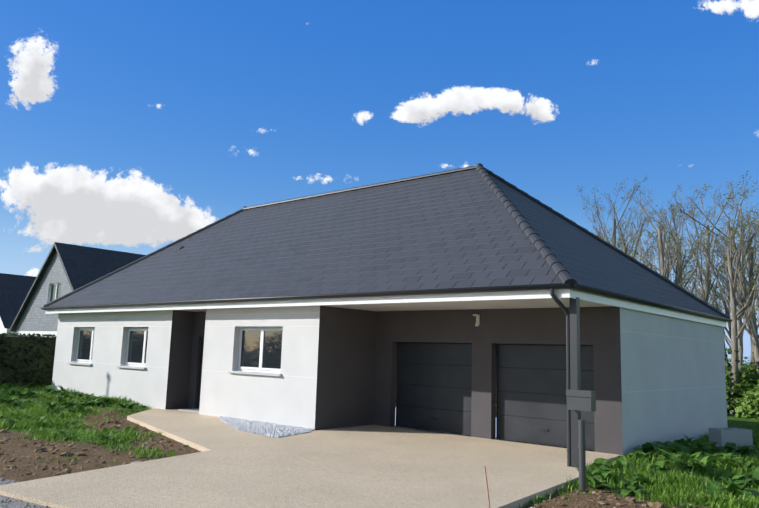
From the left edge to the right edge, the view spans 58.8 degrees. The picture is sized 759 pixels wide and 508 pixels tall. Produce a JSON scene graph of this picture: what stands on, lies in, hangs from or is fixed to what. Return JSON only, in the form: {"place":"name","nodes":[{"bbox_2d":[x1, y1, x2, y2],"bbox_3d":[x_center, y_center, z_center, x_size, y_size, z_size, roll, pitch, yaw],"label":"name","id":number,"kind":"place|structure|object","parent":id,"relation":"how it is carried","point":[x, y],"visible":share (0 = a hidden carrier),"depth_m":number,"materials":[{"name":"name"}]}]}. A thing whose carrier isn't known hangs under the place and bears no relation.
{"place":"outdoors","nodes":[
{"label":"outdoors","id":0,"kind":"place"},
{"bbox_2d":[0,273,35,333],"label":"neighbour house","id":1,"kind":"structure","parent":0,"point":[14,290],"depth_m":50.59,"materials":[{"name":"stone"}]},
{"bbox_2d":[178,408,198,412],"bbox_3d":[-5.231,4.576,19.691,1.050,0.050,0.800,-5,-11,40],"label":"entrance step","id":2,"kind":"object","parent":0,"point":[194,410],"visible":0.29,"depth_m":19.69,"materials":[{"name":"white concrete"}]},
{"bbox_2d":[0,384,758,507],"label":"grass","id":3,"kind":"structure","parent":0,"point":[688,487],"depth_m":12.19,"materials":[{"name":"green plant"}]},
{"bbox_2d":[0,388,758,507],"bbox_3d":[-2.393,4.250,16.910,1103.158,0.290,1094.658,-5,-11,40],"label":"terrain","id":4,"kind":"structure","parent":0,"point":[106,456],"depth_m":11.71,"materials":[{"name":"soil"}]},
{"bbox_2d":[0,478,50,507],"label":"gravel","id":5,"kind":"structure","parent":4,"relation":"on","point":[7,502],"depth_m":7.93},
{"bbox_2d":[0,333,56,386],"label":"boundary hedge","id":6,"kind":"object","parent":4,"relation":"on","point":[27,359],"visible":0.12,"depth_m":26.21,"materials":[{"name":"green plant"}]},
{"bbox_2d":[8,242,145,336],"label":"neighbouring house","id":7,"kind":"structure","parent":4,"relation":"on","point":[66,269],"depth_m":39.45,"materials":[{"name":"stone"}]},
{"bbox_2d":[219,416,313,437],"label":"white gravel","id":8,"kind":"structure","parent":4,"relation":"on","point":[273,430],"depth_m":15.60,"materials":[{"name":"white gravel"}]},
{"bbox_2d":[0,408,626,507],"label":"driveway slab","id":9,"kind":"structure","parent":4,"relation":"on","point":[365,466],"depth_m":10.22,"materials":[{"name":"beige concrete"}]},
{"bbox_2d":[0,382,758,500],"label":"plants","id":10,"kind":"object","parent":4,"relation":"on","point":[7,393],"visible":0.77,"depth_m":12.84,"materials":[{"name":"green plant"}]},
{"bbox_2d":[52,306,727,455],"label":"light house walls","id":11,"kind":"structure","parent":4,"relation":"on","point":[660,364],"depth_m":17.36,"materials":[{"name":"white paint"}]},
{"bbox_2d":[68,362,281,376],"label":"window sills","id":12,"kind":"structure","parent":11,"relation":"attached to","point":[232,372],"depth_m":17.77,"materials":[{"name":"white concrete"}]},
{"bbox_2d":[76,326,282,372],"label":"window frames","id":13,"kind":"structure","parent":11,"relation":"attached to","point":[262,329],"depth_m":18.14,"materials":[{"name":"white plastic"}]},
{"bbox_2d":[78,330,282,368],"bbox_3d":[-6.566,2.840,20.514,10.870,1.030,0.001,-5,-11,40],"label":"window glass","id":14,"kind":"object","parent":13,"relation":"in","point":[250,350],"visible":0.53,"depth_m":17.92,"materials":[{"name":"black glass"}]},
{"bbox_2d":[196,337,203,407],"bbox_3d":[-5.082,3.541,19.982,0.950,2.150,0.140,-5,-11,40],"label":"entrance door","id":15,"kind":"structure","parent":11,"relation":"attached to","point":[200,373],"depth_m":20.24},
{"bbox_2d":[45,289,725,326],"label":"soffit fascia","id":16,"kind":"structure","parent":11,"relation":"on","point":[506,299],"depth_m":14.71,"materials":[{"name":"white plastic"}]},
{"bbox_2d":[41,283,732,321],"bbox_3d":[-1.125,1.977,22.191,20.760,0.083,10.770,-5,-11,40],"label":"gutter","id":17,"kind":"object","parent":16,"relation":"attached to","point":[539,287],"visible":0.79,"depth_m":14.53,"materials":[{"name":"grey metal"}]},
{"bbox_2d":[46,168,725,317],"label":"roof","id":18,"kind":"structure","parent":11,"relation":"on","point":[457,229],"depth_m":17.96,"materials":[{"name":"grey tile"}]},
{"bbox_2d":[43,163,729,318],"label":"roof ridge caps","id":19,"kind":"object","parent":18,"relation":"on","point":[554,262],"visible":0.71,"depth_m":19.49,"materials":[{"name":"grey tile"}]},
{"bbox_2d":[56,312,720,392],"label":"wall joints","id":20,"kind":"object","parent":11,"relation":"attached to","point":[319,312],"visible":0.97,"depth_m":18.59,"materials":[{"name":"white paint"}]},
{"bbox_2d":[473,314,479,325],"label":"security lights","id":21,"kind":"object","parent":11,"relation":"attached to","point":[477,320],"visible":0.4,"depth_m":15.64,"materials":[{"name":"white"}]},
{"bbox_2d":[485,466,489,507],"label":"marker rod","id":22,"kind":"object","parent":4,"relation":"on","point":[487,487],"visible":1,"depth_m":7.08,"materials":[{"name":"brown wood"}]},
{"bbox_2d":[578,420,585,491],"bbox_3d":[2.974,2.992,9.880,0.110,1.090,0.110,-5,-11,40],"label":"mailbox post","id":23,"kind":"object","parent":4,"relation":"on","point":[582,455],"visible":0.96,"depth_m":9.85,"materials":[{"name":"grey metal"}]},
{"bbox_2d":[566,389,595,411],"bbox_3d":[3.428,2.484,11.449,0.450,0.340,0.215,-5,-11,40],"label":"mailbox","id":24,"kind":"object","parent":23,"relation":"on","point":[581,400],"visible":1,"depth_m":11.36,"materials":[{"name":"grey metal"}]},
{"bbox_2d":[577,177,647,254],"bbox_3d":[12.324,1.677,35.479,3.450,11.817,4.046,9,-11,-41],"label":"bare tree","id":25,"kind":"object","parent":4,"relation":"on","point":[614,237],"visible":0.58,"depth_m":35.92,"materials":[{"name":"brown plant"}]},
{"bbox_2d":[603,203,641,258],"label":"bare tree","id":26,"kind":"object","parent":4,"relation":"on","point":[628,235],"visible":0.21,"depth_m":40.96,"materials":[{"name":"brown plant"}]},
{"bbox_2d":[589,184,681,277],"bbox_3d":[12.749,1.972,33.937,5.077,10.746,3.414,2,-8,1],"label":"bare tree","id":27,"kind":"object","parent":4,"relation":"on","point":[624,248],"visible":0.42,"depth_m":34.06,"materials":[{"name":"brown plant"}]},
{"bbox_2d":[617,221,693,275],"bbox_3d":[11.738,2.470,28.158,3.563,7.988,3.361,1,-8,6],"label":"bare tree","id":28,"kind":"object","parent":4,"relation":"on","point":[640,248],"visible":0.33,"depth_m":28.86,"materials":[{"name":"brown plant"}]},
{"bbox_2d":[626,185,701,285],"bbox_3d":[12.092,1.745,28.436,2.914,9.541,3.417,6,-9,-27],"label":"bare tree","id":29,"kind":"object","parent":4,"relation":"on","point":[660,248],"visible":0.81,"depth_m":28.53,"materials":[{"name":"brown plant"}]},
{"bbox_2d":[618,204,715,291],"bbox_3d":[14.543,2.535,34.481,3.852,9.949,4.084,5,-9,-20],"label":"bare tree","id":30,"kind":"object","parent":4,"relation":"on","point":[681,277],"visible":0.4,"depth_m":33.88,"materials":[{"name":"brown plant"}]},
{"bbox_2d":[639,190,721,292],"bbox_3d":[15.583,1.925,34.599,3.522,11.222,5.237,4,-9,-15],"label":"bare tree","id":31,"kind":"object","parent":4,"relation":"on","point":[696,261],"visible":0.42,"depth_m":34.59,"materials":[{"name":"brown plant"}]},
{"bbox_2d":[688,275,722,306],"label":"bare tree","id":32,"kind":"object","parent":4,"relation":"on","point":[701,293],"visible":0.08,"depth_m":40.40,"materials":[{"name":"brown plant"}]},
{"bbox_2d":[686,266,729,310],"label":"bare tree","id":33,"kind":"object","parent":4,"relation":"on","point":[701,290],"visible":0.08,"depth_m":37.19,"materials":[{"name":"brown plant"}]},
{"bbox_2d":[671,184,749,303],"bbox_3d":[18.519,2.021,37.670,4.196,12.168,3.578,-4,-10,36],"label":"bare tree","id":34,"kind":"object","parent":4,"relation":"on","point":[707,288],"visible":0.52,"depth_m":37.97,"materials":[{"name":"brown plant"}]},
{"bbox_2d":[668,171,758,374],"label":"bare tree","id":35,"kind":"object","parent":4,"relation":"on","point":[752,333],"visible":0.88,"depth_m":27.83,"materials":[{"name":"brown plant"}]},
{"bbox_2d":[692,258,737,346],"bbox_3d":[17.992,3.808,35.225,4.330,7.725,2.160,9,-11,-41],"label":"bare tree","id":36,"kind":"object","parent":4,"relation":"on","point":[727,311],"visible":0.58,"depth_m":35.17,"materials":[{"name":"brown plant"}]},
{"bbox_2d":[703,279,727,368],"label":"bare tree","id":37,"kind":"object","parent":4,"relation":"on","point":[725,352],"visible":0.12,"depth_m":46.20,"materials":[{"name":"brown plant"}]},
{"bbox_2d":[685,187,758,413],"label":"bare tree","id":38,"kind":"object","parent":4,"relation":"on","point":[735,316],"visible":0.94,"depth_m":26.34,"materials":[{"name":"brown plant"}]},
{"bbox_2d":[699,211,758,388],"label":"bare tree","id":39,"kind":"object","parent":4,"relation":"on","point":[751,259],"visible":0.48,"depth_m":28.00,"materials":[{"name":"brown plant"}]},
{"bbox_2d":[709,428,752,446],"bbox_3d":[7.689,4.024,14.746,0.800,0.380,0.380,4,-9,-14],"label":"concrete block","id":40,"kind":"object","parent":4,"relation":"on","point":[739,436],"depth_m":14.59,"materials":[{"name":"grey concrete"}]},
{"bbox_2d":[705,190,758,332],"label":"bare tree","id":41,"kind":"object","parent":4,"relation":"on","point":[724,212],"visible":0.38,"depth_m":34.42,"materials":[{"name":"brown plant"}]},
{"bbox_2d":[707,216,758,370],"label":"bare tree","id":42,"kind":"object","parent":4,"relation":"on","point":[740,346],"visible":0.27,"depth_m":32.21,"materials":[{"name":"brown plant"}]},
{"bbox_2d":[724,347,741,410],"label":"ivy trees","id":43,"kind":"object","parent":4,"relation":"on","point":[727,364],"visible":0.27,"depth_m":26.24,"materials":[{"name":"green plant"}]},
{"bbox_2d":[722,244,758,322],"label":"bare tree","id":44,"kind":"object","parent":4,"relation":"on","point":[757,297],"visible":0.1,"depth_m":38.88,"materials":[{"name":"brown plant"}]},
{"bbox_2d":[725,357,758,419],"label":"bushes","id":45,"kind":"object","parent":4,"relation":"on","point":[748,401],"depth_m":25.72,"materials":[{"name":"green plant"}]},
{"bbox_2d":[0,0,758,449],"label":"sky","id":46,"kind":"structure","parent":0,"point":[130,126],"materials":[{"name":"blue"}]},
{"bbox_2d":[165,306,622,454],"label":"dark house walls","id":47,"kind":"structure","parent":0,"point":[356,367],"depth_m":16.23,"materials":[{"name":"grey paint"}]},
{"bbox_2d":[396,343,594,447],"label":"garage doors","id":48,"kind":"structure","parent":47,"relation":"attached to","point":[434,380],"depth_m":15.25,"materials":[{"name":"grey metal"}]},
{"bbox_2d":[395,342,594,449],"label":"garage door seals","id":49,"kind":"object","parent":48,"relation":"attached to","point":[496,404],"visible":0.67,"depth_m":15.19,"materials":[{"name":"black rubber"}]},
{"bbox_3d":[3.342,3.711,11.453,0.400,0.110,0.450,-5,-11,40],"label":"post footing","id":50,"kind":"object","parent":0,"visible":0},
{"bbox_2d":[569,297,580,467],"bbox_3d":[3.414,2.268,11.729,0.130,3.029,0.130,-5,-11,40],"label":"carport post","id":51,"kind":"object","parent":50,"relation":"on","point":[575,379],"visible":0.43,"depth_m":11.73,"materials":[{"name":"grey metal"}]},
{"bbox_2d":[550,289,570,466],"bbox_3d":[3.153,2.155,11.699,0.481,3.087,0.096,7,-10,-32],"label":"downpipe","id":52,"kind":"object","parent":51,"relation":"attached to","point":[560,304],"visible":0.75,"depth_m":11.79,"materials":[{"name":"grey metal"}]}
]}

